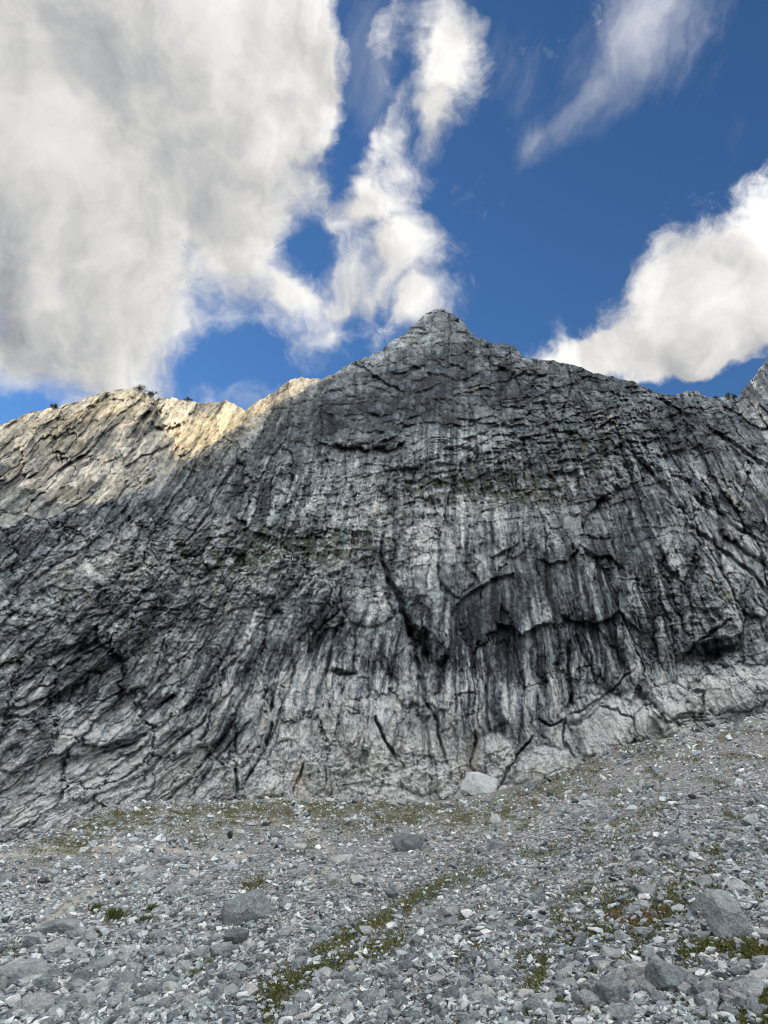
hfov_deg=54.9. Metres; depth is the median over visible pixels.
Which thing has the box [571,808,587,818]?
stone
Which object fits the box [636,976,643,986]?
stone
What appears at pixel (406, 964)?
stone
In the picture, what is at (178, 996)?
stone
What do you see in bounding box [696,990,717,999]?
stone
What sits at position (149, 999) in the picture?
stone
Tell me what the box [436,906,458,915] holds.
stone
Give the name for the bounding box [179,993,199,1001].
stone
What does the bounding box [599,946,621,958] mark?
boulder
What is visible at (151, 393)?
dwarf pine
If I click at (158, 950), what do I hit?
stone
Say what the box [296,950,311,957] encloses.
stone
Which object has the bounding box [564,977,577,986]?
stone
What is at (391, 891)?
stone
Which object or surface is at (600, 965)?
stone
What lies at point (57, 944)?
boulder
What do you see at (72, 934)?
stone
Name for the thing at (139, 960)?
stone
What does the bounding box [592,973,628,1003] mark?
boulder
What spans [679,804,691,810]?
stone
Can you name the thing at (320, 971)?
stone
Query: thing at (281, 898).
stone
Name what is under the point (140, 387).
dwarf pine
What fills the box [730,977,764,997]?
boulder
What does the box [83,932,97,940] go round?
stone
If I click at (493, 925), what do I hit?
stone
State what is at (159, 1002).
stone
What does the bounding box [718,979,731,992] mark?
stone
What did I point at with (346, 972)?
stone
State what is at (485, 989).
stone
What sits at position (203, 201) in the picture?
sky
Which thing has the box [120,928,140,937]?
stone
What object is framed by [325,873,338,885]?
boulder
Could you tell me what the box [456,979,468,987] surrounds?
stone
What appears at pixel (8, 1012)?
stone
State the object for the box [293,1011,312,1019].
stone
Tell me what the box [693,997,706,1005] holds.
stone
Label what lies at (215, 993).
stone
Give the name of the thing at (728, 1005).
stone
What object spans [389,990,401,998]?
stone
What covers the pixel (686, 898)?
stone
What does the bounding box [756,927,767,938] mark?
stone
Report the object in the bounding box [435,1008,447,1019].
stone
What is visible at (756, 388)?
distant peak
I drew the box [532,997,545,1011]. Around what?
stone
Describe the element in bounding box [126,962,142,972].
stone
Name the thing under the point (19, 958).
stone
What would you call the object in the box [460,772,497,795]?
boulder
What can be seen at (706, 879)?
stone
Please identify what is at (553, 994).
stone
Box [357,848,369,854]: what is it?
boulder
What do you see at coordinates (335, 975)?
stone
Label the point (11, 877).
boulder
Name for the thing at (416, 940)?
stone
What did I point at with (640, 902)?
stone
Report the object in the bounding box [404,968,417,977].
stone
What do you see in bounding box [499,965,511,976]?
stone
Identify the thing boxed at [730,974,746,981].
stone
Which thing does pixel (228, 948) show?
stone
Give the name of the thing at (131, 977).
boulder
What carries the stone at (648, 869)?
on the ground
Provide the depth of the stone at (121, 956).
8.77 m
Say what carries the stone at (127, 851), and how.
on the ground
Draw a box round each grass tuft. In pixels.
[90,902,102,910]
[99,903,125,919]
[137,913,155,920]
[146,903,158,910]
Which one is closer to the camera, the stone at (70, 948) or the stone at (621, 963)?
the stone at (621, 963)
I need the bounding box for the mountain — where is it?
[0,309,767,844]
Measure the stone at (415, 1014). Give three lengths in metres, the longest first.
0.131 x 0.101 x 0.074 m
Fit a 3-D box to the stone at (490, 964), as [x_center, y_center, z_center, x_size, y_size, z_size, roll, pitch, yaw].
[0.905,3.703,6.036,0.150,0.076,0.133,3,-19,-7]
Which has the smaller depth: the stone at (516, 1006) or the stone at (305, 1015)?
the stone at (516, 1006)
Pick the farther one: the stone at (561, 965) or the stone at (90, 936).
the stone at (90, 936)
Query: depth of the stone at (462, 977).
5.70 m
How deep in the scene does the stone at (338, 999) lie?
5.74 m
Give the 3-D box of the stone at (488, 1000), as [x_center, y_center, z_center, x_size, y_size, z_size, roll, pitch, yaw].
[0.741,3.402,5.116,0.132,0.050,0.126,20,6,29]
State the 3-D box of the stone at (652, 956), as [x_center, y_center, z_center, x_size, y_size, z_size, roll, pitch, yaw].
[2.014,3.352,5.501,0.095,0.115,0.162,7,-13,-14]
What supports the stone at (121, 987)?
on the ground
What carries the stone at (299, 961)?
on the ground
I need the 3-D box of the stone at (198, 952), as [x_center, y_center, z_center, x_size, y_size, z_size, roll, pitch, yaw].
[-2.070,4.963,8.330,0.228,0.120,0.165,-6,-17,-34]
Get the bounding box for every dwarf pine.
[50,403,57,409]
[133,384,147,393]
[147,391,158,397]
[725,393,734,399]
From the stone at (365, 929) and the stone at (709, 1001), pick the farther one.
the stone at (365, 929)
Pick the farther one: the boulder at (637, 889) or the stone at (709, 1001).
the boulder at (637, 889)
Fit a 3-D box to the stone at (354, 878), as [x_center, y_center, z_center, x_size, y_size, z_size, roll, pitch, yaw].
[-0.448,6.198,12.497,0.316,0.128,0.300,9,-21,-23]
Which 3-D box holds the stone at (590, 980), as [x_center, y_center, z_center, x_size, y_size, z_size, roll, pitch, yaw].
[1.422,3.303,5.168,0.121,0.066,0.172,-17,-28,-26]
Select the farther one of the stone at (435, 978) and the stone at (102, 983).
the stone at (102, 983)
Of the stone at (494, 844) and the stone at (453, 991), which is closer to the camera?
the stone at (453, 991)
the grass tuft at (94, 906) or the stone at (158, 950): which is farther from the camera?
the grass tuft at (94, 906)
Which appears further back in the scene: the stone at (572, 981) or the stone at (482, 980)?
the stone at (482, 980)
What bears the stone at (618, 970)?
on the ground
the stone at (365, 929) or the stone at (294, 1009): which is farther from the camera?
the stone at (365, 929)
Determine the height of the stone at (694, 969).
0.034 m
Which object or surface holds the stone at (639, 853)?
on the ground
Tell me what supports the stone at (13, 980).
on the ground
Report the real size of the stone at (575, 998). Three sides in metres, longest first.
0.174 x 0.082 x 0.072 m
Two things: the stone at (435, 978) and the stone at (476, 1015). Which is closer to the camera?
the stone at (476, 1015)
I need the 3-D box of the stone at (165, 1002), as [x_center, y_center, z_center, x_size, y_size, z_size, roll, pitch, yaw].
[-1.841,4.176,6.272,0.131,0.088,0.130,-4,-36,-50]
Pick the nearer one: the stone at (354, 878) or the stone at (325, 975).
the stone at (325, 975)
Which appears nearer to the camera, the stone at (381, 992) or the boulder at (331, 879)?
the stone at (381, 992)
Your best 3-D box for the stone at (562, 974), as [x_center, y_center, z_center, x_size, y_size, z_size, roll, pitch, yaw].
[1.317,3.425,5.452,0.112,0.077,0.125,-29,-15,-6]
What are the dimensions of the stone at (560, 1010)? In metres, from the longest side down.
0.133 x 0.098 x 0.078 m
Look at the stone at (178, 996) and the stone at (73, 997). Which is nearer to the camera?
the stone at (178, 996)
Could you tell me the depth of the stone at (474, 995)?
5.25 m
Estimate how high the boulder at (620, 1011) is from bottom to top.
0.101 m
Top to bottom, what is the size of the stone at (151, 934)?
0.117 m
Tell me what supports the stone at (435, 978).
on the ground
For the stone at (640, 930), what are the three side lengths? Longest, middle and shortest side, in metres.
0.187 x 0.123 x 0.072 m
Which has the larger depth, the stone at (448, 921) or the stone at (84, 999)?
the stone at (448, 921)
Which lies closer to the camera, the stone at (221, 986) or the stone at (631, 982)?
the stone at (631, 982)
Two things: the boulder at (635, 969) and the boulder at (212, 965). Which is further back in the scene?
the boulder at (212, 965)
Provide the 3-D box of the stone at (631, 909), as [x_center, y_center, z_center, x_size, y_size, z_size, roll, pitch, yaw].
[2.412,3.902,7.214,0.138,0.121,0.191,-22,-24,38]
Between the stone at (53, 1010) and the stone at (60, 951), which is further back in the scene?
the stone at (60, 951)
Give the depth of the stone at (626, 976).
5.13 m
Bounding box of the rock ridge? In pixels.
[155,375,329,467]
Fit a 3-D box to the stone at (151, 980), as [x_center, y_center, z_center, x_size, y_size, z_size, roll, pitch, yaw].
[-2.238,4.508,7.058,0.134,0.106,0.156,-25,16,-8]
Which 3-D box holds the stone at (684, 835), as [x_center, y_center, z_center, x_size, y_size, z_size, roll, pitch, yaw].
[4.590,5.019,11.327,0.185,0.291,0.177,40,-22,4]
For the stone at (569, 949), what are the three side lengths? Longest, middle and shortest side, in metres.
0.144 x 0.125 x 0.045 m
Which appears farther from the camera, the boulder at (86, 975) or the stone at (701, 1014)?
the boulder at (86, 975)
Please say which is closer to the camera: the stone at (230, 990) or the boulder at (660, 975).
the boulder at (660, 975)
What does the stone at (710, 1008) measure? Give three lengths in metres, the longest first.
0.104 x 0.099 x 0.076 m
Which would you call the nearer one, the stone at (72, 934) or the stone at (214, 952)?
the stone at (214, 952)
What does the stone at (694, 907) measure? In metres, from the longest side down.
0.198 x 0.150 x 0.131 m
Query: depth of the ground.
17.97 m
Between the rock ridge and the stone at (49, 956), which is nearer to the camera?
the stone at (49, 956)
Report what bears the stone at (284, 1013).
on the ground
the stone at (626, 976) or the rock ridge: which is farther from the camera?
the rock ridge
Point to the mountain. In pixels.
(434, 555)
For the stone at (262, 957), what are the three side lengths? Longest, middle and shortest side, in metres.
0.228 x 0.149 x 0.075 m
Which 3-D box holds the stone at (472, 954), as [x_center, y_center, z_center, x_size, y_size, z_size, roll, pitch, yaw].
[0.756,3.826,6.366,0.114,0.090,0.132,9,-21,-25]
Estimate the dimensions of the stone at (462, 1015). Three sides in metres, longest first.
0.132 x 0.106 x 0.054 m
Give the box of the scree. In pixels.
[0,711,767,1023]
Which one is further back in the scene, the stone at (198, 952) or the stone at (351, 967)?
the stone at (198, 952)
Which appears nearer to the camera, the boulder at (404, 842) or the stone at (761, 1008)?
the stone at (761, 1008)
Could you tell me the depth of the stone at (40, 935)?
10.48 m
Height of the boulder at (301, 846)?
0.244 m
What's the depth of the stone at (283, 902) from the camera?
10.67 m
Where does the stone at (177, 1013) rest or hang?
on the ground
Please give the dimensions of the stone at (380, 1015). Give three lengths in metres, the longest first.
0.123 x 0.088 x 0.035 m
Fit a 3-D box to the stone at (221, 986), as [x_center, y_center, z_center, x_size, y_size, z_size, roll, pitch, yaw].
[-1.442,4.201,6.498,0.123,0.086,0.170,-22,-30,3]
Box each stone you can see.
[0,973,7,990]
[0,1009,14,1019]
[5,955,23,964]
[7,976,22,986]
[17,973,43,982]
[20,981,34,988]
[23,936,39,947]
[31,931,45,938]
[35,975,52,984]
[42,950,57,959]
[45,982,60,989]
[47,999,70,1012]
[49,970,62,977]
[49,1005,67,1015]
[53,947,65,956]
[62,963,80,973]
[65,943,75,952]
[67,931,84,938]
[67,991,83,1002]
[68,978,87,990]
[73,926,86,932]
[78,993,96,1006]
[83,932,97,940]
[94,978,113,990]
[98,984,111,996]
[103,992,124,1008]
[114,982,132,993]
[115,951,130,961]
[118,1001,133,1011]
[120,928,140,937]
[122,1001,136,1004]
[123,847,134,855]
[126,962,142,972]
[134,956,142,962]
[138,870,158,881]
[138,948,154,957]
[139,983,157,995]
[141,977,156,985]
[144,994,161,1004]
[148,929,164,939]
[153,930,167,939]
[154,945,170,954]
[155,995,172,1007]
[157,975,176,987]
[159,996,172,1007]
[160,855,178,864]
[161,880,182,893]
[162,981,176,991]
[167,1010,181,1017]
[168,945,184,956]
[168,993,184,1001]
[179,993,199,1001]
[180,1000,195,1009]
[189,945,208,957]
[198,974,213,987]
[207,933,222,944]
[208,987,222,1000]
[209,941,232,948]
[210,948,222,957]
[214,983,227,990]
[216,1006,235,1011]
[221,945,238,954]
[222,983,239,996]
[226,971,239,980]
[228,977,242,987]
[234,961,245,972]
[241,983,257,997]
[242,939,254,948]
[255,953,269,961]
[261,942,274,950]
[268,831,281,839]
[277,928,291,938]
[278,896,290,901]
[278,1009,290,1016]
[279,897,292,908]
[286,1002,299,1016]
[291,861,307,876]
[291,956,307,968]
[293,991,309,1002]
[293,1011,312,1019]
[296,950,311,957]
[318,966,332,977]
[320,969,332,981]
[323,990,340,1001]
[327,979,345,988]
[330,971,341,979]
[332,994,344,1004]
[340,963,354,976]
[340,998,352,1013]
[342,966,355,978]
[344,974,356,984]
[344,995,354,1000]
[348,874,363,883]
[353,974,364,981]
[357,990,367,1001]
[359,926,374,933]
[361,985,378,1004]
[377,1012,383,1018]
[378,987,384,998]
[380,968,399,978]
[383,884,399,897]
[384,998,395,1007]
[388,982,400,993]
[388,1006,399,1016]
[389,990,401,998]
[395,996,407,1007]
[399,960,414,970]
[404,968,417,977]
[405,1010,419,1021]
[411,934,422,945]
[423,965,436,973]
[428,1004,441,1020]
[430,974,444,982]
[431,994,442,1005]
[433,990,442,995]
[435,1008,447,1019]
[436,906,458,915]
[437,916,455,927]
[444,984,459,998]
[454,975,470,983]
[454,1012,471,1020]
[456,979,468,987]
[462,988,479,995]
[464,949,480,961]
[467,990,483,1000]
[469,1010,487,1021]
[473,975,493,985]
[481,986,495,996]
[482,995,498,1006]
[483,910,497,917]
[485,922,500,928]
[485,959,501,971]
[486,838,503,850]
[491,967,506,976]
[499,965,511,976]
[510,1001,522,1012]
[523,1001,531,1011]
[528,889,545,902]
[529,1002,547,1008]
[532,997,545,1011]
[534,992,549,1000]
[549,991,556,999]
[550,1002,564,1009]
[552,1007,567,1018]
[553,978,570,987]
[554,968,566,978]
[555,961,566,972]
[556,964,572,975]
[563,947,578,953]
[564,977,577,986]
[570,991,581,1004]
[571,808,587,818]
[571,932,585,946]
[572,931,582,937]
[573,951,586,962]
[576,794,586,800]
[578,947,597,951]
[578,978,593,984]
[579,800,592,806]
[579,981,592,989]
[587,956,604,965]
[591,960,609,970]
[598,961,608,971]
[599,965,614,973]
[608,968,625,973]
[612,960,626,967]
[614,929,626,941]
[621,973,629,980]
[622,905,639,915]
[626,979,639,991]
[627,997,643,1006]
[631,850,645,859]
[632,899,650,908]
[633,926,653,934]
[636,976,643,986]
[641,865,656,875]
[641,951,651,958]
[641,976,655,993]
[648,952,661,960]
[650,990,666,1001]
[654,834,680,846]
[662,918,680,924]
[664,845,676,852]
[676,981,690,992]
[678,830,691,841]
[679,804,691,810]
[681,893,701,903]
[685,973,699,985]
[687,967,698,974]
[688,899,700,915]
[690,984,704,994]
[692,1009,705,1018]
[693,874,711,885]
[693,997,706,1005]
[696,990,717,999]
[698,979,712,989]
[703,989,718,1003]
[703,1004,717,1014]
[706,978,722,988]
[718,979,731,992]
[718,1002,733,1010]
[720,993,734,1002]
[721,1006,740,1017]
[725,879,745,891]
[727,988,747,998]
[730,966,744,976]
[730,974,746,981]
[734,959,749,968]
[742,813,759,825]
[746,967,767,978]
[746,997,759,1012]
[752,955,767,963]
[755,1004,766,1015]
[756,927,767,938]
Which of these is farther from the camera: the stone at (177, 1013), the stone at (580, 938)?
the stone at (580, 938)
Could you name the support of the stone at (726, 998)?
on the ground
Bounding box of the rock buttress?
[0,388,175,524]
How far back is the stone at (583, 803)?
24.99 m
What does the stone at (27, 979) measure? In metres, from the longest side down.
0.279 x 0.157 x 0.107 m
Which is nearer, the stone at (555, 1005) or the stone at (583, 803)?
the stone at (555, 1005)
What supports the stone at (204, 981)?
on the ground
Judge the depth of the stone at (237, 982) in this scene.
6.56 m
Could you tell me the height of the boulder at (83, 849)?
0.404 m
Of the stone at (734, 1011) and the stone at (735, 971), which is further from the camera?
the stone at (735, 971)
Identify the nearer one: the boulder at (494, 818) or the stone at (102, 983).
the stone at (102, 983)
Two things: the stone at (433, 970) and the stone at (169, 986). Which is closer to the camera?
the stone at (433, 970)
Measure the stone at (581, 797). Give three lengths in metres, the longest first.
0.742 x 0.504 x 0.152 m
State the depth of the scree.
9.47 m
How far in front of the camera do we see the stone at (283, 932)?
8.60 m
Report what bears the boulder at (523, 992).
on the ground
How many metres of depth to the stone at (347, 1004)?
5.60 m
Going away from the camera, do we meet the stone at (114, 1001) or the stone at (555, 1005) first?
the stone at (555, 1005)
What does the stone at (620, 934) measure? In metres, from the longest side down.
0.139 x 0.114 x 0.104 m
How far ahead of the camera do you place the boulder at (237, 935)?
8.65 m
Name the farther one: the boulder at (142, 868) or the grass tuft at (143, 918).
the boulder at (142, 868)
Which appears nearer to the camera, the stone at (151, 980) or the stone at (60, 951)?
the stone at (151, 980)
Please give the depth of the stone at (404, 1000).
5.44 m
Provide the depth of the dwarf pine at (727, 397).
126.13 m
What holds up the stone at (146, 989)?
on the ground
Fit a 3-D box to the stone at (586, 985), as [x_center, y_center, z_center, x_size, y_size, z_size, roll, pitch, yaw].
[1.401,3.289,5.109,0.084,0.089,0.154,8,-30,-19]
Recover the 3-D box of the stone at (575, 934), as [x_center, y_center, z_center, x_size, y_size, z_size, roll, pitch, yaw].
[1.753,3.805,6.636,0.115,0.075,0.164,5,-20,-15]
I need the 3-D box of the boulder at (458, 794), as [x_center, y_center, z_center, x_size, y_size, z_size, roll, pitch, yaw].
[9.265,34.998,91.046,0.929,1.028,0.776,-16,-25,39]
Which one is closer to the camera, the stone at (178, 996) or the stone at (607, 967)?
the stone at (607, 967)
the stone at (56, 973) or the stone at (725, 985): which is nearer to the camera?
the stone at (725, 985)
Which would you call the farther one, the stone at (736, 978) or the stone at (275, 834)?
the stone at (275, 834)
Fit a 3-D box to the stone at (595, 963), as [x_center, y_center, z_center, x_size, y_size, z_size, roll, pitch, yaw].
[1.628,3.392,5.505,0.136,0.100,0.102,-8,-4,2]
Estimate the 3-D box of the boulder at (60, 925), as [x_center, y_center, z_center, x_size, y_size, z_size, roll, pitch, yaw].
[-4.896,6.329,11.268,0.678,0.221,0.508,-6,-19,0]
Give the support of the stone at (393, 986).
on the ground
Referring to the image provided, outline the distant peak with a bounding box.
[737,359,767,402]
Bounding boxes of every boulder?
[0,872,17,882]
[0,958,51,979]
[12,992,59,1012]
[38,918,84,933]
[43,938,69,953]
[70,970,97,981]
[79,847,89,851]
[84,956,115,970]
[110,971,143,991]
[130,864,150,873]
[173,959,190,971]
[205,962,217,970]
[221,889,271,926]
[223,928,248,944]
[283,836,295,850]
[295,843,306,850]
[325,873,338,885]
[331,854,352,862]
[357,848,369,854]
[392,833,424,851]
[455,792,462,797]
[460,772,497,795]
[489,814,500,823]
[498,785,507,790]
[517,988,534,998]
[579,990,600,1007]
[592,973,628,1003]
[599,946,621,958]
[606,1003,633,1021]
[627,962,646,977]
[630,884,655,895]
[644,959,687,990]
[700,888,752,938]
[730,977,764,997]
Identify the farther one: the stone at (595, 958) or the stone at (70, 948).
the stone at (70, 948)
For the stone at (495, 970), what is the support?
on the ground
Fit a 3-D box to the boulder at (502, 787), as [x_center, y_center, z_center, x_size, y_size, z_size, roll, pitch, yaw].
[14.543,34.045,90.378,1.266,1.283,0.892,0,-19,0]
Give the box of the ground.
[0,713,767,1023]
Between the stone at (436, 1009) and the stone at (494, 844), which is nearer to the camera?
the stone at (436, 1009)
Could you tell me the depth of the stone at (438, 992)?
5.42 m
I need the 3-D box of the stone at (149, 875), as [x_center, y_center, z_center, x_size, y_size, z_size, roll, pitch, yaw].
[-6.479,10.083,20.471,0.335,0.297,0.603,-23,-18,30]
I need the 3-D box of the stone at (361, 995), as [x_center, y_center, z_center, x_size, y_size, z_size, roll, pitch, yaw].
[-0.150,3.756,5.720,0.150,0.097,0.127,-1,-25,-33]
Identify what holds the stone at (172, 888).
on the ground
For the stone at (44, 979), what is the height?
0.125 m
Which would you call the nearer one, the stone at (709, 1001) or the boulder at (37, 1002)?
the stone at (709, 1001)
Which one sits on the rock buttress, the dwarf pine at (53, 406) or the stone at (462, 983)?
the dwarf pine at (53, 406)
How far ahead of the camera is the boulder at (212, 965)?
7.27 m
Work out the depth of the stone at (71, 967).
8.45 m
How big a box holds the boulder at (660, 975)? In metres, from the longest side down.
0.270 x 0.233 x 0.178 m
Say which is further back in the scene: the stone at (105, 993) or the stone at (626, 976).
the stone at (105, 993)
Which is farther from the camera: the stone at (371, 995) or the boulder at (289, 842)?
the boulder at (289, 842)
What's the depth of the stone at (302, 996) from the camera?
5.97 m
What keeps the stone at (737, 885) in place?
on the ground
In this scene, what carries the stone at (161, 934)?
on the ground
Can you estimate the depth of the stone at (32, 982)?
8.02 m
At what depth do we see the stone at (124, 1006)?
6.31 m
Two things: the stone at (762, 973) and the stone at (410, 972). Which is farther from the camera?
the stone at (410, 972)
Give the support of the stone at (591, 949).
on the ground
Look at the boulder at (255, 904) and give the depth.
9.96 m
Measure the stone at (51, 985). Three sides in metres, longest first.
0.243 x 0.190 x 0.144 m
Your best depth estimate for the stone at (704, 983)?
4.79 m
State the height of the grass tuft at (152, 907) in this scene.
0.122 m
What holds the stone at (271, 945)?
on the ground
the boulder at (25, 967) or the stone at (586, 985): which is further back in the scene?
the boulder at (25, 967)
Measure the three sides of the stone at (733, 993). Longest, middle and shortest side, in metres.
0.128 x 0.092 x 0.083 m
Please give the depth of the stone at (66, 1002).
6.79 m
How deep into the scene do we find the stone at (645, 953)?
5.78 m
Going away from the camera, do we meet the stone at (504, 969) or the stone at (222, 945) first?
the stone at (504, 969)
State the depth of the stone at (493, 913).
7.83 m
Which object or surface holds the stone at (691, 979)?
on the ground
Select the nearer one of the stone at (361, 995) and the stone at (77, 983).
the stone at (361, 995)
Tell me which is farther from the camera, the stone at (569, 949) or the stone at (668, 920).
the stone at (668, 920)
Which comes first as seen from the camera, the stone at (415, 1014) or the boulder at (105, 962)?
the stone at (415, 1014)
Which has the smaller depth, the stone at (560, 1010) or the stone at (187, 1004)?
the stone at (560, 1010)
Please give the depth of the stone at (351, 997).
5.74 m
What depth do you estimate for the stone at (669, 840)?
11.26 m
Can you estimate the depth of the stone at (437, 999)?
5.27 m
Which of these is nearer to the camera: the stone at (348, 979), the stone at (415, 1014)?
the stone at (415, 1014)
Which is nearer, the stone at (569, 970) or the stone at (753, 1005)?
the stone at (753, 1005)
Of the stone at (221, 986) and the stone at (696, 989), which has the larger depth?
the stone at (221, 986)
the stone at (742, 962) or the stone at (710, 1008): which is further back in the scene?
the stone at (742, 962)
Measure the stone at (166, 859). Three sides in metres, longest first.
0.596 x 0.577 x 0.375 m
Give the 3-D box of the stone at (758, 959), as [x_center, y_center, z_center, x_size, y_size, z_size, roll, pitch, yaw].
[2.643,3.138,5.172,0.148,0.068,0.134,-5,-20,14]
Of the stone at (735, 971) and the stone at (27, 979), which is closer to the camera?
the stone at (735, 971)
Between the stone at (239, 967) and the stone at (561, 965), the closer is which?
the stone at (561, 965)
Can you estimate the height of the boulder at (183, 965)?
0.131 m
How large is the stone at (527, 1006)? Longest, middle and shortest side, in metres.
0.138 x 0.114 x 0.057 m
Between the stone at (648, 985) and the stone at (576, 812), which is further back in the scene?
the stone at (576, 812)
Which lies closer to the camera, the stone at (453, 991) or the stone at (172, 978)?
the stone at (453, 991)
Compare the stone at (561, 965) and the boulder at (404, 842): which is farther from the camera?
the boulder at (404, 842)
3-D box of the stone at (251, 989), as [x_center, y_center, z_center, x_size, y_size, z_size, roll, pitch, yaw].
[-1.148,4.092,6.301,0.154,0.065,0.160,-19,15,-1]
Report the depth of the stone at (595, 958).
5.71 m
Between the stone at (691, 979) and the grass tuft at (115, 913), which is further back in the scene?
the grass tuft at (115, 913)
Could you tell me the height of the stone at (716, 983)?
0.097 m
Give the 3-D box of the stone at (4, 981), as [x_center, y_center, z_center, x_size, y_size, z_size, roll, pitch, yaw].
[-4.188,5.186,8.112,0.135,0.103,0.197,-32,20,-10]
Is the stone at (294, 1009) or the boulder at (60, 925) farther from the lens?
the boulder at (60, 925)
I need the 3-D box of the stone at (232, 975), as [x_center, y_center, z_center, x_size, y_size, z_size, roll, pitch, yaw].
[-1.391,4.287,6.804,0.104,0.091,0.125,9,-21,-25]
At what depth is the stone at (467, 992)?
5.36 m
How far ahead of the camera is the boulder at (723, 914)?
6.04 m
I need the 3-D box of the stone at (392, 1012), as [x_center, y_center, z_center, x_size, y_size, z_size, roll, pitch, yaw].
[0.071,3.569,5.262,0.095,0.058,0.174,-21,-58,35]
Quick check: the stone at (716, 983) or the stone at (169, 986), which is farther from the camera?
the stone at (169, 986)
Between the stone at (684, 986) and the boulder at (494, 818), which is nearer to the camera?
the stone at (684, 986)
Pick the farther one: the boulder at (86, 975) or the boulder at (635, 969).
the boulder at (86, 975)
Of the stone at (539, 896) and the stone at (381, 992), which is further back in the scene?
the stone at (539, 896)
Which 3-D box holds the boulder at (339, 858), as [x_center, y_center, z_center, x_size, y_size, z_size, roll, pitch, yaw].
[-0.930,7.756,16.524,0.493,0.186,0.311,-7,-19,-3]
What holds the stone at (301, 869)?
on the ground
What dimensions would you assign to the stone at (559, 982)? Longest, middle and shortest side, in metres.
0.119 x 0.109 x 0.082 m
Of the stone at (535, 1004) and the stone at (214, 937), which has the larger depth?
the stone at (214, 937)
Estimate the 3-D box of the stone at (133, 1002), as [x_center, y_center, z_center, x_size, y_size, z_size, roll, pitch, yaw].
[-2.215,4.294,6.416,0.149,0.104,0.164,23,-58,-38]
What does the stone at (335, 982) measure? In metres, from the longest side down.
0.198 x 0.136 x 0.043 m
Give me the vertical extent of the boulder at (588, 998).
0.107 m
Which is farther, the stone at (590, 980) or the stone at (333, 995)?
the stone at (333, 995)
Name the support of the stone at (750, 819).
on the ground
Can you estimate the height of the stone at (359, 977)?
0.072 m
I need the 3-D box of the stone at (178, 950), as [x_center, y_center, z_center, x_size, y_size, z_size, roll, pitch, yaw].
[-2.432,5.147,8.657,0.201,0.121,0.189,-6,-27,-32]
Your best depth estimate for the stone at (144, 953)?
8.80 m
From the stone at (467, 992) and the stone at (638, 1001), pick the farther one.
the stone at (467, 992)
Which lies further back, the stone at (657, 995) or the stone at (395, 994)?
the stone at (395, 994)
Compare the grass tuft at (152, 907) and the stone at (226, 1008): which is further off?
the grass tuft at (152, 907)
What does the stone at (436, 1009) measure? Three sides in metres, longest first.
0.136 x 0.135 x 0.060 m
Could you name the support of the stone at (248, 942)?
on the ground
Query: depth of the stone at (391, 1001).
5.43 m
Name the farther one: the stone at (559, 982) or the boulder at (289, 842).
the boulder at (289, 842)
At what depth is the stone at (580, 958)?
5.85 m
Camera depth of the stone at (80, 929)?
10.38 m
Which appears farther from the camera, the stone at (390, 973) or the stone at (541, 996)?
the stone at (390, 973)
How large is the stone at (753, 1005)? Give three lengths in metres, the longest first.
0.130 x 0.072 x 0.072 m
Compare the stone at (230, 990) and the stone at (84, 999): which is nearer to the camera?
the stone at (230, 990)
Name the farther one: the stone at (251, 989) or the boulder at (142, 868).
the boulder at (142, 868)
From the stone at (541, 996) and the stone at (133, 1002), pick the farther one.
the stone at (133, 1002)
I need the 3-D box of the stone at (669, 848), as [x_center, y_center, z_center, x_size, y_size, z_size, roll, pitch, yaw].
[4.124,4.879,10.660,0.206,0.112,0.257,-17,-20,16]
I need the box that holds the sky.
[0,0,767,424]
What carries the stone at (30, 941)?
on the ground
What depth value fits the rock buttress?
191.73 m
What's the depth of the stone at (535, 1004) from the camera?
4.85 m

